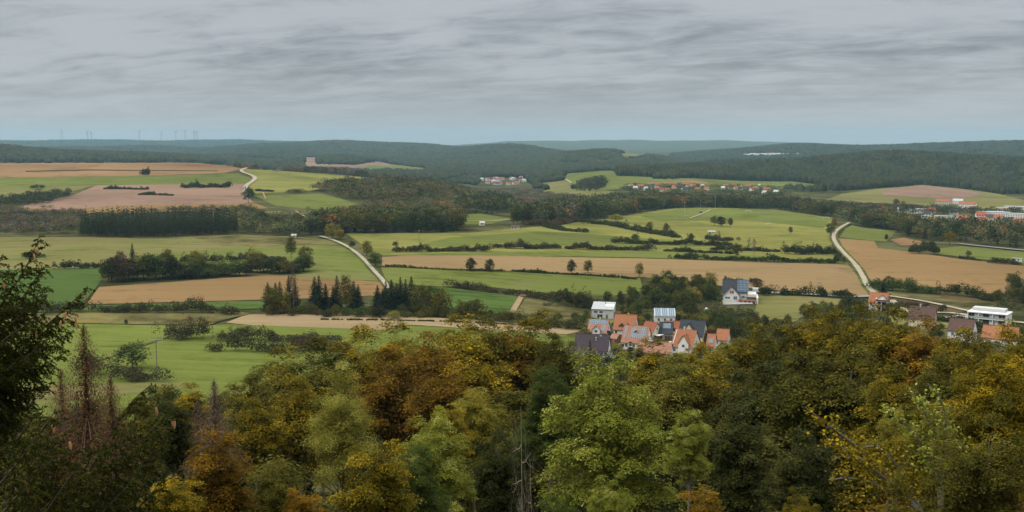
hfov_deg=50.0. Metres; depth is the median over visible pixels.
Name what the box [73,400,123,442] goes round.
beech tree
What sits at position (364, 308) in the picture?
bush
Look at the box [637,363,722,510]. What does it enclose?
beech tree
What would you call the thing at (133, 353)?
broadleaf tree
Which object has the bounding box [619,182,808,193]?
wood
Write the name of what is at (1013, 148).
forest
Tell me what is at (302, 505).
maple tree
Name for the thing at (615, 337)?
shed
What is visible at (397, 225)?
broadleaf tree
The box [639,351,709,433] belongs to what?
beech tree
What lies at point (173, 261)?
broadleaf tree
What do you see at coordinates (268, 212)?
field
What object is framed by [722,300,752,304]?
terrace
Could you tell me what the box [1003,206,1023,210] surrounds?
building
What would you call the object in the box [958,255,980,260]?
hedge
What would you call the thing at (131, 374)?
hedge
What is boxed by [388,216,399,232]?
broadleaf tree
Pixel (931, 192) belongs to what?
field
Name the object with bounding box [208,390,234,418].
beech tree
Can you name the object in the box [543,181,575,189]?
field
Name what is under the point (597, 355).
beech tree
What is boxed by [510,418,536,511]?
dead spruce
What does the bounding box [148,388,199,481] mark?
beech tree
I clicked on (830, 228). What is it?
broadleaf tree
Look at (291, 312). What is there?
bush
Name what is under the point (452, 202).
wood
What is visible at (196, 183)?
hedge
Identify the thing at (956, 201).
hall
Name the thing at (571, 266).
broadleaf tree
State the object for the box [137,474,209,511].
maple tree
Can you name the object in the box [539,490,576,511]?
maple tree
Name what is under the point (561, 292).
broadleaf tree
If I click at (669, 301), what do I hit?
broadleaf tree
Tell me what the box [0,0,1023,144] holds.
sky
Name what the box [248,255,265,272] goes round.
broadleaf tree
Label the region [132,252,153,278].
broadleaf tree
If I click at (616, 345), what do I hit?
bush
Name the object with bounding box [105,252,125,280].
broadleaf tree
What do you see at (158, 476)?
beech tree
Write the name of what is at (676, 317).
broadleaf tree
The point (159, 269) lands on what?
broadleaf tree
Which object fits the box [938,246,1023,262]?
field
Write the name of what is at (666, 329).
house
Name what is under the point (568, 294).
broadleaf tree
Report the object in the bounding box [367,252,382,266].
broadleaf tree
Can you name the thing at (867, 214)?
broadleaf tree
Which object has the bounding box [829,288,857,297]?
hedge
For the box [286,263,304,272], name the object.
broadleaf tree
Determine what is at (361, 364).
beech tree
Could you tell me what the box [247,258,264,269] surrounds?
broadleaf tree
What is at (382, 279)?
farm road
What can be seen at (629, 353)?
spruce tree
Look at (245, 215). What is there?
wood
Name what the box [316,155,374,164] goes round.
wood
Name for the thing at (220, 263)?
broadleaf tree
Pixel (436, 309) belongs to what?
bush
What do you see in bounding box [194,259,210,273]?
broadleaf tree
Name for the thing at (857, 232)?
field
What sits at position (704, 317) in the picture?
broadleaf tree
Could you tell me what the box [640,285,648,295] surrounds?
broadleaf tree
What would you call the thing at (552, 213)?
broadleaf tree
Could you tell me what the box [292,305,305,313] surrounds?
bush
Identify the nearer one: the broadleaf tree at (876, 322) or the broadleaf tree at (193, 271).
the broadleaf tree at (876, 322)
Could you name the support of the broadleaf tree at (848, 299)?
on the ground at (644, 146)
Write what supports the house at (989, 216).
on the ground at (644, 146)
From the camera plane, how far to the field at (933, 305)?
626.86 m
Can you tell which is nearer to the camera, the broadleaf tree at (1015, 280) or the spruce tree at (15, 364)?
the spruce tree at (15, 364)
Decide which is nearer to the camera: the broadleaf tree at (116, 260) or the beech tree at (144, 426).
the beech tree at (144, 426)
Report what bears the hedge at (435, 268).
on the ground at (644, 146)
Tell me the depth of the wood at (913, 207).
1604.46 m
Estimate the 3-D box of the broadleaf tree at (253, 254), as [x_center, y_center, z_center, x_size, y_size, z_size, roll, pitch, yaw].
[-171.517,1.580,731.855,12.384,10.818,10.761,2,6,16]
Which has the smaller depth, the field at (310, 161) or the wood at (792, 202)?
the wood at (792, 202)
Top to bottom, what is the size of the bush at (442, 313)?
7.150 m
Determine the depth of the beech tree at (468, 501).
104.61 m
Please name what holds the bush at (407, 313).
on the ground at (644, 146)
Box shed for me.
[610,333,621,342]
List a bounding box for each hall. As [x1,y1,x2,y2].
[935,199,951,203]
[952,199,963,203]
[958,202,976,205]
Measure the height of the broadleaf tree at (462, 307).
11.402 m
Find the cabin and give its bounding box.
[511,225,519,228]
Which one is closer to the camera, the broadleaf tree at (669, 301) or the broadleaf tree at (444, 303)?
the broadleaf tree at (444, 303)
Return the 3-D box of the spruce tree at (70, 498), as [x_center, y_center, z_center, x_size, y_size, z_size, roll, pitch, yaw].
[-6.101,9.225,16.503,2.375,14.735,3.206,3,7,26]
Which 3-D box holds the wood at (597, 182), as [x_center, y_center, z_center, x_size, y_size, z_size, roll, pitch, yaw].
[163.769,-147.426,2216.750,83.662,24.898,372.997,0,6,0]
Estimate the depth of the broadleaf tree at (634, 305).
568.07 m
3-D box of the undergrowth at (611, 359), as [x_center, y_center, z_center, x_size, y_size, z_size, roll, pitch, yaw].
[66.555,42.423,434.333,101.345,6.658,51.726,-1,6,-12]
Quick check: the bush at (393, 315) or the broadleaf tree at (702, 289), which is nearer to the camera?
the bush at (393, 315)
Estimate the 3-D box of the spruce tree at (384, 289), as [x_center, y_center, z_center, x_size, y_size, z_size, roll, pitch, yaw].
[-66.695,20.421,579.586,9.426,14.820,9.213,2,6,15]
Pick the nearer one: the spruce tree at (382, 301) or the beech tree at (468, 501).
the beech tree at (468, 501)
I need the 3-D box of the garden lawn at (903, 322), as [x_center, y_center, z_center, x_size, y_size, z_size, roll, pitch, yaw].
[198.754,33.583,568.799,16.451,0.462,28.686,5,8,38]
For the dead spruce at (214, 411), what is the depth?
64.90 m
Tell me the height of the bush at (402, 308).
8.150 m
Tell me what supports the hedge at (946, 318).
on the ground at (644, 146)
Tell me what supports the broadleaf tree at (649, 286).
on the ground at (644, 146)
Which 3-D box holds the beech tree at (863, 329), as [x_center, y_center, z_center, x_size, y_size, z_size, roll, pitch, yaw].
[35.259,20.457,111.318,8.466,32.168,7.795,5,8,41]
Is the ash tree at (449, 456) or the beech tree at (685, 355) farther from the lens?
the beech tree at (685, 355)
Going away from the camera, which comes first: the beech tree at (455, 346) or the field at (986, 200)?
the beech tree at (455, 346)
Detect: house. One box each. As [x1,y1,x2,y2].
[574,333,611,357]
[586,317,611,333]
[591,301,621,318]
[613,313,638,333]
[621,324,652,347]
[637,340,673,356]
[643,321,663,339]
[653,308,675,322]
[658,322,673,339]
[664,320,679,332]
[672,327,701,352]
[679,318,707,341]
[706,333,717,349]
[716,328,730,345]
[722,278,757,303]
[868,292,889,311]
[908,304,936,327]
[923,211,932,216]
[947,306,1012,324]
[947,317,977,342]
[949,209,958,214]
[975,212,985,217]
[981,324,1019,345]
[983,214,994,220]
[993,215,1002,220]
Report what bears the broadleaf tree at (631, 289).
on the ground at (644, 146)
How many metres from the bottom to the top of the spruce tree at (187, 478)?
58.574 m
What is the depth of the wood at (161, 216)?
965.73 m
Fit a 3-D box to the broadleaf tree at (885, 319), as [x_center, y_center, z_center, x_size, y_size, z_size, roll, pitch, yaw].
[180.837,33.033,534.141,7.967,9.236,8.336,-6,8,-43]
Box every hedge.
[22,252,45,257]
[37,293,240,314]
[52,259,101,268]
[69,352,120,374]
[103,184,148,189]
[110,362,176,381]
[124,203,246,213]
[138,191,173,195]
[139,166,150,174]
[151,304,213,339]
[178,251,222,262]
[180,178,232,187]
[204,326,288,351]
[212,325,344,342]
[219,246,286,260]
[255,189,273,191]
[288,334,352,351]
[320,318,580,328]
[385,264,504,271]
[392,242,494,251]
[443,278,558,299]
[470,305,585,328]
[492,240,561,248]
[511,268,636,279]
[521,213,578,224]
[540,219,589,231]
[551,283,596,307]
[564,242,656,250]
[577,216,681,237]
[610,234,732,245]
[663,246,733,253]
[668,252,845,262]
[704,232,740,240]
[709,243,780,251]
[756,284,800,295]
[780,242,836,253]
[799,281,828,295]
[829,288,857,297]
[865,277,941,293]
[879,297,905,315]
[895,299,942,311]
[908,236,940,252]
[935,280,1003,300]
[937,312,1023,333]
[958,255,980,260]
[988,257,1020,264]
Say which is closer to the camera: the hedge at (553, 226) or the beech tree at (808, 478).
the beech tree at (808, 478)
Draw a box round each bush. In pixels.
[265,306,275,314]
[275,303,286,313]
[287,308,296,315]
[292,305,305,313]
[297,303,309,313]
[304,303,318,313]
[311,309,322,314]
[320,311,332,316]
[331,304,341,315]
[340,307,348,315]
[350,308,361,316]
[357,305,368,316]
[368,306,382,316]
[373,305,386,316]
[387,310,401,318]
[395,304,406,314]
[399,311,411,317]
[409,307,419,315]
[412,311,426,317]
[424,308,435,316]
[432,307,441,316]
[438,306,449,316]
[570,312,579,318]
[577,315,587,322]
[610,348,620,354]
[611,342,623,350]
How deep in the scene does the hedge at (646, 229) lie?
1112.75 m
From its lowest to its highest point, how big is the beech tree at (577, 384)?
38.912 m
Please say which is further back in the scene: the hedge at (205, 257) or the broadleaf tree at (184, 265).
the hedge at (205, 257)
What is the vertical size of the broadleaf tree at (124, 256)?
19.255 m
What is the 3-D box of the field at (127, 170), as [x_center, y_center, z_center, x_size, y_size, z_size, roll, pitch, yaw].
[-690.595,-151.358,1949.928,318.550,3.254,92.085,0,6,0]
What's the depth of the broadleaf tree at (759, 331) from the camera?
487.33 m
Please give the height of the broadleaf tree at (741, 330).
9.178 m
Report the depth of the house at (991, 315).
559.80 m
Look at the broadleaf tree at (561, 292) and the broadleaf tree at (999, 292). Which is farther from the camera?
the broadleaf tree at (999, 292)
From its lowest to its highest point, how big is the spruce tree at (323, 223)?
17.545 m
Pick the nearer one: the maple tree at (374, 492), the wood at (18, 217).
the maple tree at (374, 492)
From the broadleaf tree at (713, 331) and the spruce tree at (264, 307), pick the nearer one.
the broadleaf tree at (713, 331)
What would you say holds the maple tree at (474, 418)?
on the ground at (644, 146)
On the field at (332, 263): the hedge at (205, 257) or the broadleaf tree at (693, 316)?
the hedge at (205, 257)
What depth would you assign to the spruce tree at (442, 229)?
998.91 m
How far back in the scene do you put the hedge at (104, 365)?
417.49 m
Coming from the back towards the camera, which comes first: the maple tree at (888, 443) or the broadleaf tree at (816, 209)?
the broadleaf tree at (816, 209)
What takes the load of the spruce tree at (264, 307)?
on the ground at (644, 146)
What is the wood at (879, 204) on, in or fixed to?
on the ground at (644, 146)
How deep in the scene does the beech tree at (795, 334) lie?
120.70 m
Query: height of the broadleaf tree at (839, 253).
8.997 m
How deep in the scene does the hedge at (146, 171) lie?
1861.77 m
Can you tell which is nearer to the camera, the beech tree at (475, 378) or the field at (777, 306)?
the beech tree at (475, 378)
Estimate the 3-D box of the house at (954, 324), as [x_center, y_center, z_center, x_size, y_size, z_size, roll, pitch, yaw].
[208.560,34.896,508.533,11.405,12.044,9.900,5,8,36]
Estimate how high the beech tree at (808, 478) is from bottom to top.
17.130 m
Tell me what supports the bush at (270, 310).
on the ground at (644, 146)
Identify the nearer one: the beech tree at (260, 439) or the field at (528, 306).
the beech tree at (260, 439)
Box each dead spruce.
[24,368,96,509]
[33,324,138,505]
[75,375,149,503]
[175,401,210,483]
[185,379,252,479]
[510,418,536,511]
[522,472,537,511]
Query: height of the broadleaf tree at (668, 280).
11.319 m
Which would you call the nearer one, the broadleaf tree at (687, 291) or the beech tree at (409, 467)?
the beech tree at (409, 467)
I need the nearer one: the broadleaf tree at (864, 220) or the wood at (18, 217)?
the wood at (18, 217)
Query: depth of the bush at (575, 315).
553.68 m
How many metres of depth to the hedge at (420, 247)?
833.61 m
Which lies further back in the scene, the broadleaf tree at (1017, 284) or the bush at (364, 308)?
the broadleaf tree at (1017, 284)
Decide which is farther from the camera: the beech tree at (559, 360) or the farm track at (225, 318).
the farm track at (225, 318)
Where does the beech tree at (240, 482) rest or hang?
on the ground at (644, 146)
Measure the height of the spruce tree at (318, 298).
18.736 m
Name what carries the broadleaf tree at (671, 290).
on the ground at (644, 146)
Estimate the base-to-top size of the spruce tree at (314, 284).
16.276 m
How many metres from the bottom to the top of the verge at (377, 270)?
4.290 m
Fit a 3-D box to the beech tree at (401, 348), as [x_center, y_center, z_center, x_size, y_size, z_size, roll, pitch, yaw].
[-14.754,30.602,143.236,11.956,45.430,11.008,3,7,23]
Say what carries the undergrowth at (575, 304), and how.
on the field at (528, 306)
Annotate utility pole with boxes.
[149,339,162,374]
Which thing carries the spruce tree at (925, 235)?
on the ground at (644, 146)
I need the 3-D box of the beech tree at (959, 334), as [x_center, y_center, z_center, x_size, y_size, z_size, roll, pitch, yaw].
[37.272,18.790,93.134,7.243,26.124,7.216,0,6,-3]
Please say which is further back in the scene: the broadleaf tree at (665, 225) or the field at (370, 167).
the field at (370, 167)
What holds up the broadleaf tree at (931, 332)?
on the ground at (644, 146)
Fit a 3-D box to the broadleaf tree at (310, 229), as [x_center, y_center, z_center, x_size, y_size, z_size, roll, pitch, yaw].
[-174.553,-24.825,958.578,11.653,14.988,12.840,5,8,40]
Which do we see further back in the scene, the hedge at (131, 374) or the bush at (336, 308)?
the bush at (336, 308)
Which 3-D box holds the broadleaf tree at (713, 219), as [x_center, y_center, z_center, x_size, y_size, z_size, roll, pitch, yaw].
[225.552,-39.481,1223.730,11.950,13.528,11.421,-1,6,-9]
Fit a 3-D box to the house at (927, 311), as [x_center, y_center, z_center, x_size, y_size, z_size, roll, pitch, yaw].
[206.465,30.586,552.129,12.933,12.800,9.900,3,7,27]
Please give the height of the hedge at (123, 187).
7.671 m
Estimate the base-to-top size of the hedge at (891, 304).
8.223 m
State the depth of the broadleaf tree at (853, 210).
1351.68 m
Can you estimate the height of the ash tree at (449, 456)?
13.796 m
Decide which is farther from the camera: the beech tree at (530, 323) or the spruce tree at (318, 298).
the spruce tree at (318, 298)
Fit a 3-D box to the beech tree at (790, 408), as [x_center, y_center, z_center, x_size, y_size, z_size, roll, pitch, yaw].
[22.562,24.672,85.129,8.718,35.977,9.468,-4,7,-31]
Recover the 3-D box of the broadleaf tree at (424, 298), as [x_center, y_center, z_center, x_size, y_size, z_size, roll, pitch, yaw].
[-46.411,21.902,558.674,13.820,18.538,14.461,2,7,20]
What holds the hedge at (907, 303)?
on the field at (933, 305)
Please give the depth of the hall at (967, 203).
1748.45 m
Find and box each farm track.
[101,330,182,359]
[204,313,245,324]
[240,167,256,194]
[510,296,522,312]
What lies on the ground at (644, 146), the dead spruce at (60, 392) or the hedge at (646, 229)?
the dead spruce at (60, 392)
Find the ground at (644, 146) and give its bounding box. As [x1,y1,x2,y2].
[0,140,1023,508]
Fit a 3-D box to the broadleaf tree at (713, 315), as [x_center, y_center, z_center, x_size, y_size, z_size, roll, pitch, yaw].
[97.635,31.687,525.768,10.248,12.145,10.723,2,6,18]
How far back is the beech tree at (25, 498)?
55.92 m
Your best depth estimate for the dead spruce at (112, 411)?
40.13 m
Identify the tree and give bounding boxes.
[0,233,95,469]
[0,383,177,511]
[0,411,71,497]
[0,413,31,511]
[0,473,133,511]
[3,416,79,511]
[6,401,57,436]
[70,402,139,504]
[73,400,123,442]
[98,256,116,281]
[98,264,121,281]
[105,213,110,236]
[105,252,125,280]
[107,394,173,507]
[109,214,113,234]
[110,339,154,365]
[112,210,117,236]
[113,250,127,279]
[115,260,138,281]
[118,462,196,511]
[122,258,141,279]
[122,382,207,497]
[129,245,135,260]
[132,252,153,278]
[135,255,157,280]
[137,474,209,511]
[141,211,144,236]
[141,253,167,279]
[143,387,170,412]
[144,261,167,278]
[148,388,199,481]
[159,248,174,275]
[159,257,172,277]
[164,254,183,277]
[174,212,179,235]
[174,381,212,478]
[178,263,190,268]
[178,268,199,278]
[179,424,264,511]
[181,461,192,486]
[182,257,205,267]
[188,249,203,262]
[191,264,208,276]
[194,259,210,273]
[199,213,204,234]
[200,409,254,493]
[204,392,234,443]
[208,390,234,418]
[209,261,228,273]
[213,263,228,275]
[218,364,287,481]
[219,263,238,276]
[221,395,288,486]
[225,260,244,275]
[230,385,245,404]
[234,262,258,275]
[240,186,255,202]
[240,454,356,511]
[241,441,332,510]
[241,459,307,511]
[243,257,258,269]
[245,343,312,421]
[246,250,260,257]
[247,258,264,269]
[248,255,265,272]
[258,209,266,220]
[258,385,320,492]
[259,257,278,273]
[259,282,271,311]
[260,284,285,313]
[263,373,339,494]
[270,334,367,500]
[271,258,283,272]
[273,299,285,313]
[276,259,291,273]
[277,282,284,304]
[279,487,329,511]
[282,290,292,306]
[284,275,291,305]
[285,236,296,257]
[286,263,302,310]
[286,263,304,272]
[287,279,301,311]
[291,256,313,267]
[292,256,315,271]
[294,356,385,511]
[297,245,313,259]
[305,220,318,234]
[305,277,320,304]
[311,276,327,310]
[312,322,401,440]
[319,218,326,234]
[321,284,329,309]
[321,433,407,509]
[323,438,421,511]
[324,223,339,237]
[325,286,339,311]
[329,431,375,505]
[334,228,344,238]
[334,276,344,308]
[336,274,354,304]
[338,210,359,232]
[345,281,361,308]
[346,344,429,464]
[350,286,367,310]
[357,212,376,232]
[359,239,373,255]
[359,440,462,511]
[362,211,378,231]
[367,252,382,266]
[367,319,429,441]
[370,285,380,307]
[373,217,384,232]
[375,291,392,310]
[377,212,392,232]
[382,281,389,305]
[385,280,399,308]
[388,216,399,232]
[389,441,453,511]
[390,283,402,309]
[392,215,402,228]
[395,277,403,306]
[395,405,476,511]
[398,330,462,429]
[398,353,478,485]
[400,279,407,305]
[402,277,414,309]
[402,465,478,511]
[407,286,422,311]
[408,282,432,311]
[409,211,418,232]
[418,284,439,306]
[425,311,501,389]
[426,334,524,458]
[429,405,476,511]
[430,288,453,315]
[439,214,447,231]
[445,387,591,511]
[447,206,466,230]
[448,386,506,511]
[453,299,472,317]
[461,311,520,381]
[462,429,533,511]
[464,257,476,269]
[464,299,488,314]
[465,441,567,511]
[480,332,544,443]
[484,259,494,271]
[490,307,558,412]
[507,362,589,504]
[509,210,516,224]
[514,205,521,223]
[520,204,534,220]
[523,330,581,510]
[534,347,687,511]
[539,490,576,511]
[540,204,553,219]
[540,364,602,509]
[547,207,556,220]
[553,311,562,319]
[555,288,565,298]
[557,417,701,511]
[558,207,566,218]
[563,290,572,302]
[566,259,576,272]
[571,291,583,303]
[577,202,592,216]
[577,327,592,333]
[580,340,598,477]
[583,260,592,270]
[585,471,635,511]
[586,348,601,365]
[590,360,602,375]
[597,379,625,405]
[603,290,612,300]
[607,213,623,221]
[610,357,625,379]
[614,205,619,214]
[617,290,622,300]
[618,350,627,358]
[619,202,629,215]
[619,296,624,304]
[619,308,638,314]
[620,336,679,425]
[622,342,634,418]
[625,295,631,308]
[626,285,635,293]
[629,293,634,301]
[630,199,637,210]
[631,301,643,314]
[632,289,638,298]
[633,344,646,365]
[634,263,643,276]
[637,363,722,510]
[638,198,647,211]
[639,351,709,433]
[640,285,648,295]
[640,294,651,305]
[642,299,652,308]
[643,312,649,319]
[645,282,652,294]
[646,196,655,208]
[647,277,660,287]
[647,294,658,303]
[648,198,658,208]
[650,286,667,302]
[652,274,664,284]
[658,481,723,511]
[659,283,668,296]
[660,269,672,277]
[660,277,671,288]
[661,409,715,511]
[663,223,669,230]
[665,293,672,303]
[667,285,674,294]
[668,195,678,205]
[670,351,754,491]
[671,275,684,285]
[672,292,683,305]
[675,311,683,319]
[675,313,682,320]
[676,486,723,511]
[677,280,687,291]
[677,291,691,305]
[678,432,834,511]
[679,287,695,299]
[679,340,732,399]
[680,298,697,314]
[682,286,702,301]
[682,348,694,366]
[684,313,696,319]
[685,198,694,207]
[686,279,698,287]
[695,196,703,206]
[695,349,803,492]
[696,276,707,284]
[696,284,707,299]
[698,313,710,320]
[703,271,718,281]
[703,402,780,511]
[704,286,716,304]
[704,336,746,397]
[705,328,715,338]
[707,309,724,325]
[708,279,717,289]
[709,216,717,222]
[710,287,719,299]
[713,316,724,330]
[716,216,727,224]
[722,322,779,402]
[723,313,737,327]
[727,218,733,224]
[727,323,741,338]
[730,243,743,256]
[730,324,743,337]
[732,198,737,206]
[736,316,744,327]
[740,329,750,341]
[742,321,802,392]
[745,345,829,409]
[747,346,865,508]
[750,278,764,287]
[750,318,764,331]
[751,329,766,340]
[752,428,858,511]
[762,316,769,329]
[769,319,783,337]
[774,304,833,400]
[777,317,792,329]
[780,486,821,511]
[784,314,792,327]
[787,343,888,491]
[798,304,809,314]
[798,402,926,511]
[799,303,863,393]
[812,201,821,214]
[814,299,829,314]
[819,202,825,213]
[822,204,827,215]
[825,223,835,233]
[825,301,893,396]
[825,418,920,511]
[827,202,837,214]
[831,251,842,257]
[839,293,855,309]
[840,303,856,316]
[841,305,857,319]
[846,360,917,509]
[848,466,1023,511]
[849,209,859,219]
[850,305,930,398]
[853,298,867,308]
[860,215,872,227]
[864,212,873,226]
[867,406,915,506]
[873,319,885,329]
[875,372,1006,511]
[876,316,891,324]
[876,469,933,511]
[878,279,887,292]
[879,383,972,511]
[888,314,963,406]
[889,216,904,229]
[896,352,979,474]
[900,219,913,234]
[904,225,911,236]
[911,224,918,236]
[914,390,1023,511]
[915,326,993,400]
[922,224,927,238]
[928,330,938,337]
[931,221,940,236]
[936,317,1023,508]
[938,304,947,310]
[938,331,1003,437]
[943,231,956,244]
[946,219,965,239]
[970,330,1023,428]
[982,344,996,358]
[991,290,1003,303]
[1005,271,1022,283]
[1005,284,1022,300]
[1008,277,1022,290]
[1014,225,1023,242]
[1014,282,1020,292]
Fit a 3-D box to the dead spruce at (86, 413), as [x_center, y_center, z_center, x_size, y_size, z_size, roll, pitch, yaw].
[-16.208,9.615,42.158,4.241,14.295,4.096,2,7,21]
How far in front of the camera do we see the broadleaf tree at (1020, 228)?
1060.20 m
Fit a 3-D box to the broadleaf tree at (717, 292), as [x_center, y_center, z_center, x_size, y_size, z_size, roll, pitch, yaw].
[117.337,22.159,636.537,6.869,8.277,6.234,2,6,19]
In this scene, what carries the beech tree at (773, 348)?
on the ground at (644, 146)
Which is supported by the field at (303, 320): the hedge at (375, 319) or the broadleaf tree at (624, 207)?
the hedge at (375, 319)
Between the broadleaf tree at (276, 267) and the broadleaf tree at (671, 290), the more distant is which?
the broadleaf tree at (276, 267)
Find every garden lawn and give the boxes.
[598,318,613,324]
[872,316,908,325]
[907,321,948,329]
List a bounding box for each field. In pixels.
[0,163,240,177]
[0,173,251,187]
[0,185,94,196]
[0,235,373,280]
[0,268,101,305]
[1,311,249,324]
[1,323,574,428]
[5,382,198,405]
[19,183,253,208]
[26,170,217,171]
[26,203,266,212]
[29,301,263,311]
[88,275,388,303]
[129,247,377,280]
[194,235,321,246]
[226,314,579,333]
[243,169,366,193]
[257,194,360,209]
[265,211,280,214]
[305,157,418,168]
[346,208,849,263]
[366,165,422,169]
[381,267,642,294]
[382,256,868,294]
[404,251,838,262]
[411,231,715,246]
[416,287,517,313]
[463,214,510,224]
[515,298,593,321]
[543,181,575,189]
[543,189,611,196]
[563,171,828,191]
[622,153,642,156]
[642,208,830,227]
[647,180,707,184]
[755,295,852,322]
[827,185,1023,211]
[838,238,1023,293]
[840,225,895,241]
[883,185,983,198]
[888,291,995,309]
[890,238,921,244]
[891,298,964,311]
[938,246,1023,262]
[938,293,976,300]
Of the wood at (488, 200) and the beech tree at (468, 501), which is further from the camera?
the wood at (488, 200)
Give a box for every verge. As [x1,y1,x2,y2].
[319,236,389,287]
[829,222,877,292]
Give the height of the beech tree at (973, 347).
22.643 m
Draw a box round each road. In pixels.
[321,236,388,287]
[758,291,868,296]
[832,222,875,291]
[889,295,967,310]
[890,300,1023,322]
[957,243,1023,249]
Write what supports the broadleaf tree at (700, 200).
on the ground at (644, 146)
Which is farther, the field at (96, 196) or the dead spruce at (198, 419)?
the field at (96, 196)
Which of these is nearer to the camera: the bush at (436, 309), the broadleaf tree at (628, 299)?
the bush at (436, 309)
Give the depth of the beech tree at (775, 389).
123.94 m
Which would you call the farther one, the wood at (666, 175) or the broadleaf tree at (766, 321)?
the wood at (666, 175)
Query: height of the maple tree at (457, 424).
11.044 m
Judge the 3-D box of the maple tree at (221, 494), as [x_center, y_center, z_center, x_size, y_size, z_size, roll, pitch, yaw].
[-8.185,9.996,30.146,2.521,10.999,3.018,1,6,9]
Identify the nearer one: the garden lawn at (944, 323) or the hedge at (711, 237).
the garden lawn at (944, 323)
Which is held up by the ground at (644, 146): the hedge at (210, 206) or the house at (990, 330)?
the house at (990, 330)
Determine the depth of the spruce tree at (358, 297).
567.92 m
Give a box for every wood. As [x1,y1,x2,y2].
[0,188,71,204]
[0,203,84,233]
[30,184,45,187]
[79,205,238,235]
[233,161,403,178]
[237,203,306,235]
[284,188,307,192]
[297,203,469,233]
[306,202,448,211]
[309,175,470,199]
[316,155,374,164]
[362,193,462,208]
[445,174,482,184]
[456,190,518,213]
[466,187,576,202]
[509,189,680,221]
[525,173,576,189]
[574,175,609,190]
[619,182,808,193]
[652,171,678,178]
[658,191,837,211]
[828,199,1023,214]
[833,205,917,231]
[847,201,921,207]
[861,208,1023,246]
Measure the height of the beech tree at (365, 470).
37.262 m
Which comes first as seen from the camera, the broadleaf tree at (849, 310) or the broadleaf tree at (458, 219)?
the broadleaf tree at (849, 310)
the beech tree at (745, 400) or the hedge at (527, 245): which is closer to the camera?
the beech tree at (745, 400)
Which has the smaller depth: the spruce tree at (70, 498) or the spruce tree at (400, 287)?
the spruce tree at (70, 498)
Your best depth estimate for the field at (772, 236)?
1019.90 m
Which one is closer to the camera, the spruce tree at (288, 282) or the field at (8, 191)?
the spruce tree at (288, 282)
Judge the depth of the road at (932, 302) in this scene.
635.38 m
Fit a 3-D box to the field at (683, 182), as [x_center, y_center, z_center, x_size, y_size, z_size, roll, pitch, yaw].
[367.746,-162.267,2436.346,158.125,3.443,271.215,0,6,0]
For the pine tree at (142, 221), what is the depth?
921.26 m
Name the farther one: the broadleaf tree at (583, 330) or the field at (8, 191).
the field at (8, 191)
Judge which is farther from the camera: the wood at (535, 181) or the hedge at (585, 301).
the wood at (535, 181)
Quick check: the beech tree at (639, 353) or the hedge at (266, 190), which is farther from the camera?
the hedge at (266, 190)
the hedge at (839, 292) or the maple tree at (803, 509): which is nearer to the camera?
the maple tree at (803, 509)
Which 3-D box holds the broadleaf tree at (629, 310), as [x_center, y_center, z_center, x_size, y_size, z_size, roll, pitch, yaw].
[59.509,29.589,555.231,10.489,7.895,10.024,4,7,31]
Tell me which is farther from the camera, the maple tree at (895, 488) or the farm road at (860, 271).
the farm road at (860, 271)
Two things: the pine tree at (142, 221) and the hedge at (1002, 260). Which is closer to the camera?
the hedge at (1002, 260)
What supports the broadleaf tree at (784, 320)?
on the ground at (644, 146)
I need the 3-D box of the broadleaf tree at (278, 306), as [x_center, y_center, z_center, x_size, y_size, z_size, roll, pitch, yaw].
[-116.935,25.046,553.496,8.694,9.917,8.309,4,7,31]
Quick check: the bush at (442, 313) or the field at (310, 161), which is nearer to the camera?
the bush at (442, 313)
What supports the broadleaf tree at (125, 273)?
on the ground at (644, 146)
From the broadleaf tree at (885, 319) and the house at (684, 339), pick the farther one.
the broadleaf tree at (885, 319)
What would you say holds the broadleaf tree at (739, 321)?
on the ground at (644, 146)
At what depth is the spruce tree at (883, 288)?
650.58 m
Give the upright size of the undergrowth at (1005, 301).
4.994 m
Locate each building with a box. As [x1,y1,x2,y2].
[934,215,952,220]
[977,211,1009,216]
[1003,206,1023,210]
[1007,213,1023,218]
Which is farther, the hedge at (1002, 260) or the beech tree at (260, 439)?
the hedge at (1002, 260)
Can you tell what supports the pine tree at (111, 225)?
on the ground at (644, 146)
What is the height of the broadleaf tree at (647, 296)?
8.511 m
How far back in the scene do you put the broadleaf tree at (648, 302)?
590.52 m
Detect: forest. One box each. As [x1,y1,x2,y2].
[0,139,302,146]
[0,143,355,174]
[306,139,705,179]
[613,149,1023,193]
[668,140,1023,161]
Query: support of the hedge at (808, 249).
on the field at (772, 236)
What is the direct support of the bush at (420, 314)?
on the ground at (644, 146)
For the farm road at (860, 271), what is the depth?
843.71 m
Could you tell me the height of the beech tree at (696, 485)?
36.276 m
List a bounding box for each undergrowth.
[541,294,641,307]
[571,349,767,379]
[650,284,724,316]
[706,305,792,346]
[802,310,869,328]
[861,326,1023,357]
[996,279,1023,309]
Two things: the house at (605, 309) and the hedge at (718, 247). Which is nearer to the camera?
the house at (605, 309)
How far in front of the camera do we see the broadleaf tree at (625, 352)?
443.73 m
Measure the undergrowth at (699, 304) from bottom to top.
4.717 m
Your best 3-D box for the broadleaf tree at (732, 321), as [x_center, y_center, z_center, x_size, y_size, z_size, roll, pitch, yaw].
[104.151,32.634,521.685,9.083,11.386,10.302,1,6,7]
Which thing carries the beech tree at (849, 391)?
on the ground at (644, 146)
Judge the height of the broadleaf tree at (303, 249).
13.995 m
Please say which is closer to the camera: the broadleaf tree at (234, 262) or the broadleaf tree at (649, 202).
the broadleaf tree at (234, 262)
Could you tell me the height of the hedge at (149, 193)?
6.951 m

